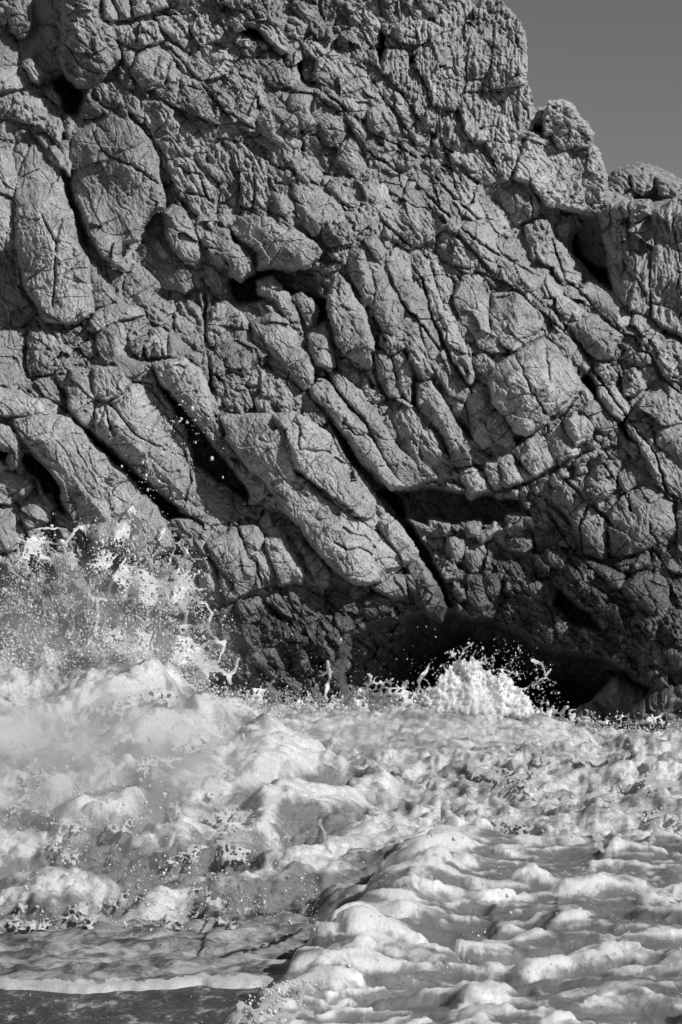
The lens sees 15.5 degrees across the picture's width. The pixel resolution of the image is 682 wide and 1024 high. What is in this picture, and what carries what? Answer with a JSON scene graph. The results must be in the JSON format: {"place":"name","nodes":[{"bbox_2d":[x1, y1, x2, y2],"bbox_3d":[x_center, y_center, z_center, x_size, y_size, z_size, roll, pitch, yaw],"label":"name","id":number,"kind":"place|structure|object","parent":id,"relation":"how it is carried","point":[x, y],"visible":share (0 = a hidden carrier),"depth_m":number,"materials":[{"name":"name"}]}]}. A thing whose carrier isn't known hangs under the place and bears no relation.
{"place":"outdoors","nodes":[
{"label":"outdoors","id":0,"kind":"place"},
{"bbox_2d":[0,909,306,1023],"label":"beach","id":1,"kind":"structure","parent":0,"point":[200,1004],"depth_m":8.46,"materials":[{"name":"grey sand"}]},
{"bbox_2d":[0,914,329,993],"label":"swash sheet","id":2,"kind":"object","parent":1,"relation":"on","point":[71,957],"visible":0.76,"depth_m":9.31,"materials":[{"name":"liquid"}]},
{"bbox_2d":[0,0,681,727],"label":"cliff","id":3,"kind":"structure","parent":0,"point":[400,280],"depth_m":20.82,"materials":[{"name":"grey stone"}]},
{"bbox_2d":[608,162,681,200],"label":"rock outcrop","id":4,"kind":"object","parent":3,"relation":"on","point":[638,180],"visible":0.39,"depth_m":23.58,"materials":[{"name":"grey stone"}]},
{"bbox_2d":[422,702,608,727],"bbox_3d":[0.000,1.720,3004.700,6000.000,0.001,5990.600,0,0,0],"label":"sea","id":5,"kind":"structure","parent":0,"point":[538,705],"depth_m":22.00,"materials":[{"name":"liquid"}]},
{"bbox_2d":[0,363,440,931],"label":"breaking wave","id":6,"kind":"object","parent":5,"relation":"on","point":[150,785],"visible":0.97,"depth_m":12.45,"materials":[{"name":"liquid"}]},
{"bbox_2d":[278,707,598,757],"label":"rolling wave","id":7,"kind":"object","parent":5,"relation":"on","point":[418,731],"visible":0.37,"depth_m":16.54,"materials":[{"name":"liquid"}]},
{"bbox_2d":[224,815,681,1023],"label":"foam bank","id":8,"kind":"structure","parent":5,"relation":"on","point":[430,927],"depth_m":8.96,"materials":[{"name":"white liquid"}]},
{"bbox_2d":[227,979,323,1023],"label":"foam fringe","id":9,"kind":"object","parent":8,"relation":"on","point":[255,1014],"visible":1,"depth_m":7.09,"materials":[{"name":"liquid"}]},
{"bbox_2d":[301,739,681,999],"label":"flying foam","id":10,"kind":"object","parent":8,"relation":"on","point":[651,839],"visible":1,"depth_m":9.34,"materials":[{"name":"liquid"}]},
{"bbox_2d":[230,673,681,755],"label":"backwash surge","id":11,"kind":"object","parent":5,"relation":"on","point":[600,735],"visible":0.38,"depth_m":18.70,"materials":[{"name":"liquid"}]},
{"bbox_2d":[225,617,681,723],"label":"surge crown","id":12,"kind":"object","parent":11,"relation":"on","point":[403,694],"visible":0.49,"depth_m":18.87,"materials":[{"name":"liquid"}]},
{"bbox_2d":[420,638,568,724],"bbox_3d":[1.053,1.212,17.152,1.063,0.780,1.704,0,0,0],"label":"cave splash","id":13,"kind":"object","parent":11,"relation":"on","point":[471,686],"visible":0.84,"depth_m":16.95,"materials":[{"name":"liquid"}]},
{"bbox_2d":[344,732,681,841],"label":"churning wash","id":14,"kind":"object","parent":5,"relation":"on","point":[654,763],"visible":0.59,"depth_m":13.90,"materials":[{"name":"liquid"}]},
{"bbox_2d":[569,701,603,727],"bbox_3d":[1.970,1.673,19.998,0.302,0.326,0.742,0,0,0],"label":"boulder","id":15,"kind":"object","parent":5,"relation":"in","point":[580,711],"visible":0.47,"depth_m":19.73,"materials":[{"name":"grey stone"}]},
{"bbox_2d":[592,675,646,726],"bbox_3d":[2.286,1.596,20.387,0.498,0.546,0.976,0,0,0],"label":"boulder","id":16,"kind":"object","parent":5,"relation":"in","point":[615,694],"visible":0.56,"depth_m":19.99,"materials":[{"name":"grey stone"}]},
{"bbox_2d":[621,682,681,732],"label":"boulder","id":17,"kind":"object","parent":5,"relation":"in","point":[667,700],"visible":0.59,"depth_m":19.24,"materials":[{"name":"grey stone"}]},
{"bbox_2d":[474,0,681,178],"label":"sky","id":18,"kind":"structure","parent":0,"point":[619,62],"materials":[{"name":"grey"}]}
]}

